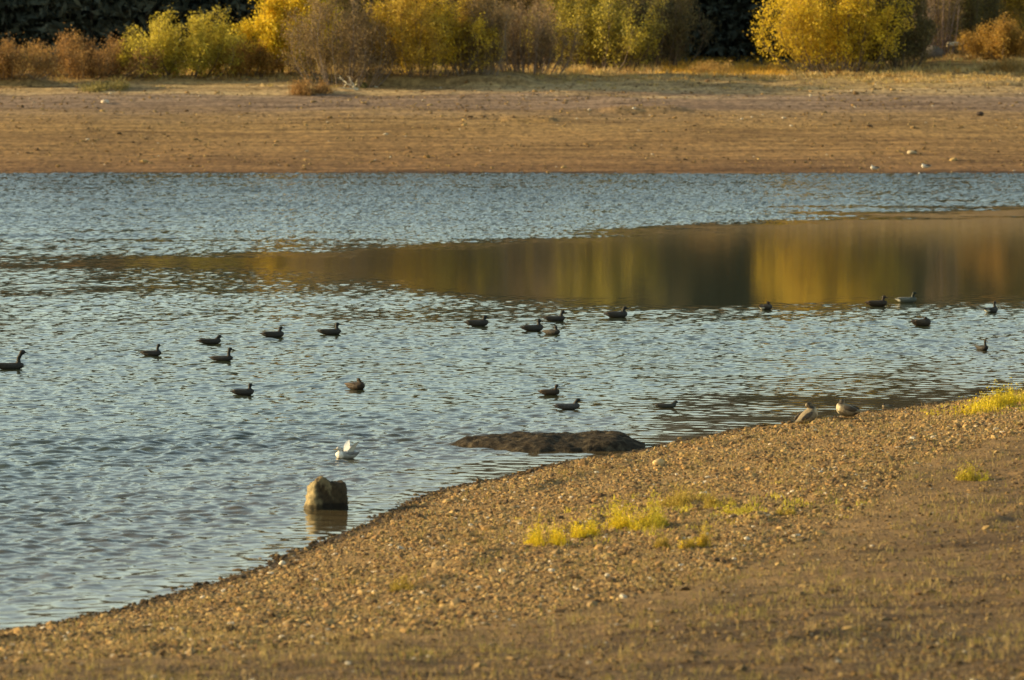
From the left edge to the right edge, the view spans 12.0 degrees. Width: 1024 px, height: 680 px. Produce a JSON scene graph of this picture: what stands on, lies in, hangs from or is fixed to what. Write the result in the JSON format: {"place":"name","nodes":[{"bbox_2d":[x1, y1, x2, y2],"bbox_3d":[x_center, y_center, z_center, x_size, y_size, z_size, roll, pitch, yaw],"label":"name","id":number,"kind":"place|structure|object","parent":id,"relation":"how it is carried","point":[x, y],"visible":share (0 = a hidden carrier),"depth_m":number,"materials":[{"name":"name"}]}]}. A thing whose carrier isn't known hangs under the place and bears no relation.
{"place":"outdoors","nodes":[
{"label":"outdoors","id":0,"kind":"place"},
{"bbox_2d":[0,172,1023,628],"bbox_3d":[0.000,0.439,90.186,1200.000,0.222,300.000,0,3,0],"label":"water","id":1,"kind":"structure","parent":0,"point":[130,472],"depth_m":100.85,"materials":[{"name":"grey liquid"}]},
{"bbox_2d":[0,350,27,369],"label":"duck","id":2,"kind":"object","parent":1,"relation":"on","point":[17,364],"visible":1,"depth_m":88.45},
{"bbox_2d":[140,344,160,355],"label":"duck","id":3,"kind":"object","parent":1,"relation":"on","point":[157,352],"visible":1,"depth_m":92.35},
{"bbox_2d":[196,335,223,343],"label":"duck","id":4,"kind":"object","parent":1,"relation":"on","point":[217,340],"visible":1,"depth_m":96.15},
{"bbox_2d":[209,347,233,360],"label":"duck","id":5,"kind":"object","parent":1,"relation":"on","point":[228,357],"visible":1,"depth_m":90.88},
{"bbox_2d":[230,383,254,395],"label":"duck","id":6,"kind":"object","parent":1,"relation":"on","point":[248,391],"visible":1,"depth_m":81.89},
{"bbox_2d":[260,326,284,337],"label":"duck","id":7,"kind":"object","parent":1,"relation":"on","point":[278,333],"visible":1,"depth_m":98.28},
{"bbox_2d":[304,476,348,510],"bbox_3d":[-2.348,2.045,61.672,0.550,0.650,0.412,-1,-2,-16],"label":"rock","id":8,"kind":"object","parent":1,"relation":"in","point":[323,493],"visible":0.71,"depth_m":61.51,"materials":[{"name":"brown stone"}]},
{"bbox_2d":[316,322,341,334],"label":"duck","id":9,"kind":"object","parent":1,"relation":"on","point":[336,330],"visible":1,"depth_m":99.27},
{"bbox_2d":[334,439,359,458],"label":"gull","id":10,"kind":"object","parent":1,"relation":"on","point":[348,452],"visible":1,"depth_m":69.19,"materials":[{"name":"white"}]},
{"bbox_2d":[344,378,364,389],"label":"duck","id":11,"kind":"object","parent":1,"relation":"on","point":[358,385],"visible":1,"depth_m":83.23},
{"bbox_2d":[463,315,489,325],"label":"duck","id":12,"kind":"object","parent":1,"relation":"on","point":[483,322],"visible":1,"depth_m":102.32},
{"bbox_2d":[520,319,543,330],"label":"duck","id":13,"kind":"object","parent":1,"relation":"on","point":[538,327],"visible":1,"depth_m":100.51},
{"bbox_2d":[538,384,560,394],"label":"duck","id":14,"kind":"object","parent":1,"relation":"on","point":[555,391],"visible":1,"depth_m":81.89},
{"bbox_2d":[542,326,559,334],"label":"duck","id":15,"kind":"object","parent":1,"relation":"on","point":[555,331],"visible":1,"depth_m":99.26},
{"bbox_2d":[542,310,566,320],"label":"duck","id":16,"kind":"object","parent":1,"relation":"on","point":[561,317],"visible":1,"depth_m":104.22},
{"bbox_2d":[552,398,582,409],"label":"duck","id":17,"kind":"object","parent":1,"relation":"on","point":[570,406],"visible":1,"depth_m":78.66},
{"bbox_2d":[603,306,628,317],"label":"duck","id":18,"kind":"object","parent":1,"relation":"on","point":[619,314],"visible":1,"depth_m":105.59},
{"bbox_2d":[653,400,679,407],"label":"duck","id":19,"kind":"object","parent":1,"relation":"on","point":[668,405],"visible":1,"depth_m":78.98},
{"bbox_2d":[758,301,771,309],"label":"duck","id":20,"kind":"object","parent":1,"relation":"on","point":[768,306],"visible":1,"depth_m":108.76},
{"bbox_2d":[865,296,887,306],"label":"duck","id":21,"kind":"object","parent":1,"relation":"on","point":[880,303],"visible":1,"depth_m":110.28},
{"bbox_2d":[895,292,917,302],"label":"duck","id":22,"kind":"object","parent":1,"relation":"on","point":[912,299],"visible":1,"depth_m":111.83},
{"bbox_2d":[911,317,930,325],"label":"duck","id":23,"kind":"object","parent":1,"relation":"on","point":[925,321],"visible":1,"depth_m":102.30},
{"bbox_2d":[975,339,987,350],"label":"duck","id":24,"kind":"object","parent":1,"relation":"on","point":[984,347],"visible":1,"depth_m":94.06},
{"bbox_2d":[983,301,997,312],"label":"duck","id":25,"kind":"object","parent":1,"relation":"on","point":[994,309],"visible":1,"depth_m":107.60},
{"bbox_2d":[0,20,1023,679],"bbox_3d":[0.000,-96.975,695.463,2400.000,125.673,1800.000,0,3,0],"label":"ground","id":26,"kind":"structure","parent":0,"point":[758,136],"depth_m":232.18,"materials":[{"name":"brown soil"}]},
{"bbox_2d":[0,32,66,79],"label":"rusty bush","id":27,"kind":"object","parent":26,"relation":"on","point":[10,59],"visible":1,"depth_m":268.11,"materials":[{"name":"brown plant"}]},
{"bbox_2d":[26,22,166,79],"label":"russet bush","id":28,"kind":"object","parent":26,"relation":"on","point":[81,60],"visible":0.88,"depth_m":271.45,"materials":[{"name":"brown plant"}]},
{"bbox_2d":[77,76,132,91],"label":"grass clump","id":29,"kind":"object","parent":26,"relation":"on","point":[98,86],"visible":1,"depth_m":265.38,"materials":[{"name":"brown plant"}]},
{"bbox_2d":[101,100,108,103],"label":"stone","id":30,"kind":"object","parent":26,"relation":"on","point":[104,101],"visible":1,"depth_m":258.90,"materials":[{"name":"beige stone"}]},
{"bbox_2d":[106,2,262,78],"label":"yellow green bush","id":31,"kind":"object","parent":26,"relation":"on","point":[199,42],"visible":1,"depth_m":271.55,"materials":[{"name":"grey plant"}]},
{"bbox_2d":[208,36,286,77],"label":"orange bush","id":32,"kind":"object","parent":26,"relation":"on","point":[263,61],"visible":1,"depth_m":272.41,"materials":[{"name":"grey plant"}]},
{"bbox_2d":[228,0,346,74],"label":"tall yellow bush","id":33,"kind":"object","parent":26,"relation":"on","point":[273,9],"visible":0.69,"depth_m":273.70,"materials":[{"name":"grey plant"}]},
{"bbox_2d":[286,73,336,96],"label":"grass clump","id":34,"kind":"object","parent":26,"relation":"on","point":[304,90],"visible":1,"depth_m":263.88,"materials":[{"name":"brown plant"}]},
{"bbox_2d":[234,0,416,58],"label":"brown thicket","id":35,"kind":"object","parent":26,"relation":"on","point":[346,3],"visible":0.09,"depth_m":291.48,"materials":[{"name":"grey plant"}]},
{"bbox_2d":[275,0,408,87],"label":"mauve brown bush","id":36,"kind":"object","parent":26,"relation":"on","point":[320,56],"visible":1,"depth_m":268.05,"materials":[{"name":"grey plant"}]},
{"bbox_2d":[339,76,358,89],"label":"driftwood","id":37,"kind":"object","parent":26,"relation":"on","point":[353,86],"visible":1,"depth_m":266.39,"materials":[{"name":"grey wood"}]},
{"bbox_2d":[353,72,372,87],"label":"grass clump","id":38,"kind":"object","parent":26,"relation":"on","point":[363,85],"visible":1,"depth_m":267.96,"materials":[{"name":"brown plant"}]},
{"bbox_2d":[387,572,420,591],"bbox_3d":[-1.092,2.478,49.535,0.378,0.209,0.409,0,3,0],"label":"weed","id":39,"kind":"object","parent":26,"relation":"on","point":[396,585],"visible":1,"depth_m":49.58,"materials":[{"name":"yellow plant"}]},
{"bbox_2d":[360,0,505,76],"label":"golden bush","id":40,"kind":"object","parent":26,"relation":"on","point":[431,19],"visible":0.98,"depth_m":268.44,"materials":[{"name":"yellow plant"}]},
{"bbox_2d":[427,0,518,76],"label":"twiggy bush","id":41,"kind":"object","parent":26,"relation":"on","point":[488,17],"visible":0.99,"depth_m":269.47,"materials":[{"name":"plant"}]},
{"bbox_2d":[430,0,583,65],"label":"ochre thicket","id":42,"kind":"object","parent":26,"relation":"on","point":[529,4],"visible":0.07,"depth_m":289.09,"materials":[{"name":"yellow plant"}]},
{"bbox_2d":[0,390,1023,679],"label":"gravel","id":43,"kind":"structure","parent":26,"relation":"on","point":[140,614],"depth_m":50.94,"materials":[{"name":"brown gravel"}]},
{"bbox_2d":[0,390,1023,679],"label":"short stubble","id":44,"kind":"object","parent":26,"relation":"on","point":[488,648],"visible":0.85,"depth_m":45.71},
{"bbox_2d":[0,0,1023,63],"label":"dark wood","id":45,"kind":"object","parent":26,"relation":"on","point":[93,19],"visible":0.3,"depth_m":295.95,"materials":[{"name":"green plant"}]},
{"bbox_2d":[481,0,585,74],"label":"pink brown bush","id":46,"kind":"object","parent":26,"relation":"on","point":[543,41],"visible":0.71,"depth_m":273.74,"materials":[{"name":"grey plant"}]},
{"bbox_2d":[522,511,569,546],"bbox_3d":[0.382,2.103,53.816,0.574,0.430,0.738,0,3,0],"label":"weed","id":47,"kind":"object","parent":26,"relation":"on","point":[556,539],"visible":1,"depth_m":53.69,"materials":[{"name":"yellow plant"}]},
{"bbox_2d":[452,430,644,451],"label":"mud bar","id":48,"kind":"object","parent":26,"relation":"on","point":[586,441],"visible":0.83,"depth_m":70.92,"materials":[{"name":"brown soil"}]},
{"bbox_2d":[79,390,1018,617],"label":"waterline stones","id":49,"kind":"object","parent":26,"relation":"on","point":[313,542],"visible":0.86,"depth_m":55.91,"materials":[{"name":"stone"}]},
{"bbox_2d":[568,506,601,538],"bbox_3d":[0.820,2.060,54.809,0.402,0.361,0.629,0,3,0],"label":"weed","id":50,"kind":"object","parent":26,"relation":"on","point":[592,530],"visible":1,"depth_m":54.73,"materials":[{"name":"yellow plant"}]},
{"bbox_2d":[520,0,669,70],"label":"leafy bush","id":51,"kind":"object","parent":26,"relation":"on","point":[598,27],"visible":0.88,"depth_m":281.04,"materials":[{"name":"green plant"}]},
{"bbox_2d":[600,486,660,530],"bbox_3d":[1.358,1.921,55.286,0.717,0.513,0.833,0,3,0],"label":"weed","id":52,"kind":"object","parent":26,"relation":"on","point":[620,523],"visible":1,"depth_m":55.31,"materials":[{"name":"yellow plant"}]},
{"bbox_2d":[636,502,669,529],"bbox_3d":[1.605,1.999,55.218,0.413,0.330,0.649,0,3,0],"label":"weed","id":53,"kind":"object","parent":26,"relation":"on","point":[658,522],"visible":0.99,"depth_m":55.26,"materials":[{"name":"yellow plant"}]},
{"bbox_2d":[653,458,663,465],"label":"stone","id":54,"kind":"object","parent":26,"relation":"on","point":[658,461],"visible":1,"depth_m":65.24,"materials":[{"name":"beige stone"}]},
{"bbox_2d":[652,533,671,547],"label":"weed","id":55,"kind":"object","parent":26,"relation":"on","point":[664,543],"visible":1,"depth_m":52.31,"materials":[{"name":"yellow plant"}]},
{"bbox_2d":[605,0,721,67],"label":"olive brown bush","id":56,"kind":"object","parent":26,"relation":"on","point":[678,21],"visible":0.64,"depth_m":283.97,"materials":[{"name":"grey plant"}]},
{"bbox_2d":[652,482,718,507],"bbox_3d":[2.115,1.833,57.862,0.799,0.369,0.838,-1,4,-20],"label":"weed","id":57,"kind":"object","parent":26,"relation":"on","point":[677,500],"visible":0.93,"depth_m":57.93,"materials":[{"name":"yellow plant"}]},
{"bbox_2d":[673,519,714,548],"bbox_3d":[1.970,2.081,52.038,0.475,0.343,0.278,-1,4,-14],"label":"weed","id":58,"kind":"object","parent":26,"relation":"on","point":[703,541],"visible":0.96,"depth_m":52.01,"materials":[{"name":"yellow plant"}]},
{"bbox_2d":[682,58,738,73],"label":"grass clump","id":59,"kind":"object","parent":26,"relation":"on","point":[702,69],"visible":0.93,"depth_m":275.17,"materials":[{"name":"yellow plant"}]},
{"bbox_2d":[699,493,738,508],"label":"weed","id":60,"kind":"object","parent":26,"relation":"on","point":[711,501],"visible":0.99,"depth_m":57.27,"materials":[{"name":"yellow plant"}]},
{"bbox_2d":[720,502,766,514],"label":"weed","id":61,"kind":"object","parent":26,"relation":"on","point":[736,510],"visible":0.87,"depth_m":56.35,"materials":[{"name":"yellow plant"}]},
{"bbox_2d":[517,399,1023,544],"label":"weeds","id":62,"kind":"object","parent":26,"relation":"on","point":[755,504],"visible":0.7,"depth_m":57.22,"materials":[{"name":"yellow plant"}]},
{"bbox_2d":[777,507,795,514],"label":"weed","id":63,"kind":"object","parent":26,"relation":"on","point":[787,512],"visible":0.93,"depth_m":55.58,"materials":[{"name":"yellow plant"}]},
{"bbox_2d":[794,402,817,423],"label":"shore bird","id":64,"kind":"object","parent":26,"relation":"on","point":[810,413],"visible":0.97,"depth_m":74.19},
{"bbox_2d":[743,0,918,72],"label":"golden bush","id":65,"kind":"object","parent":26,"relation":"on","point":[807,26],"visible":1,"depth_m":276.24,"materials":[{"name":"yellow plant"}]},
{"bbox_2d":[836,399,860,417],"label":"shore bird","id":66,"kind":"object","parent":26,"relation":"on","point":[844,409],"visible":1,"depth_m":74.18},
{"bbox_2d":[870,165,878,170],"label":"shore bird","id":67,"kind":"object","parent":26,"relation":"on","point":[872,167],"visible":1,"depth_m":229.39},
{"bbox_2d":[865,0,940,69],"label":"dull green bush","id":68,"kind":"object","parent":26,"relation":"on","point":[924,27],"visible":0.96,"depth_m":278.03,"materials":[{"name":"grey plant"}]},
{"bbox_2d":[907,150,916,153],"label":"stone","id":69,"kind":"object","parent":26,"relation":"on","point":[911,152],"visible":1,"depth_m":235.88,"materials":[{"name":"beige stone"}]},
{"bbox_2d":[921,163,930,169],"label":"shore bird","id":70,"kind":"object","parent":26,"relation":"on","point":[925,166],"visible":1,"depth_m":230.02},
{"bbox_2d":[924,45,944,59],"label":"boulder","id":71,"kind":"object","parent":26,"relation":"on","point":[938,51],"visible":0.62,"depth_m":282.19,"materials":[{"name":"grey stone"}]},
{"bbox_2d":[909,0,967,53],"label":"bare bush","id":72,"kind":"object","parent":26,"relation":"on","point":[942,38],"visible":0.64,"depth_m":284.88,"materials":[{"name":"plant"}]},
{"bbox_2d":[946,42,957,46],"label":"pale log","id":73,"kind":"object","parent":26,"relation":"on","point":[950,45],"visible":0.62,"depth_m":285.46,"materials":[{"name":"grey wood"}]},
{"bbox_2d":[928,0,1007,53],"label":"dark green bush","id":74,"kind":"object","parent":26,"relation":"on","point":[972,11],"visible":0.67,"depth_m":287.98,"materials":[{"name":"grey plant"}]},
{"bbox_2d":[924,396,1012,416],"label":"weed","id":75,"kind":"object","parent":26,"relation":"on","point":[976,406],"visible":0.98,"depth_m":73.63,"materials":[{"name":"yellow plant"}]},
{"bbox_2d":[953,457,991,480],"bbox_3d":[5.599,1.580,59.022,0.563,0.290,0.429,3,4,39],"label":"weed","id":76,"kind":"object","parent":26,"relation":"on","point":[967,475],"visible":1,"depth_m":58.96,"materials":[{"name":"yellow plant"}]},
{"bbox_2d":[976,111,983,115],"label":"stone","id":77,"kind":"object","parent":26,"relation":"on","point":[979,113],"visible":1,"depth_m":253.30,"materials":[{"name":"brown stone"}]},
{"bbox_2d":[950,6,1023,59],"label":"orange bush","id":78,"kind":"object","parent":26,"relation":"on","point":[1006,39],"visible":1,"depth_m":281.20,"materials":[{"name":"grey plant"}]},
{"bbox_2d":[952,0,1023,45],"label":"tall ochre bush","id":79,"kind":"object","parent":26,"relation":"on","point":[1018,12],"visible":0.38,"depth_m":292.54,"materials":[{"name":"yellow plant"}]},
{"bbox_2d":[974,377,1021,407],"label":"weed","id":80,"kind":"object","parent":26,"relation":"on","point":[1002,400],"visible":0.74,"depth_m":75.09,"materials":[{"name":"yellow plant"}]},
{"bbox_2d":[977,55,1023,72],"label":"grass clump","id":81,"kind":"object","parent":26,"relation":"on","point":[1008,66],"visible":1,"depth_m":275.14,"materials":[{"name":"brown plant"}]},
{"bbox_2d":[1001,382,1023,402],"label":"weed","id":82,"kind":"object","parent":26,"relation":"on","point":[1021,397],"visible":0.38,"depth_m":76.26,"materials":[{"name":"yellow plant"}]},
{"bbox_2d":[0,70,1023,172],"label":"gravel","id":83,"kind":"structure","parent":0,"point":[462,124],"depth_m":251.17,"materials":[{"name":"brown gravel"}]},
{"bbox_2d":[13,47,1023,90],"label":"dry grass","id":84,"kind":"structure","parent":0,"point":[747,69],"depth_m":274.60,"materials":[{"name":"beige plant"}]},
{"bbox_2d":[882,403,893,407],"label":"shore bird","id":85,"kind":"object","parent":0,"point":[885,405],"visible":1,"depth_m":79.14}
]}

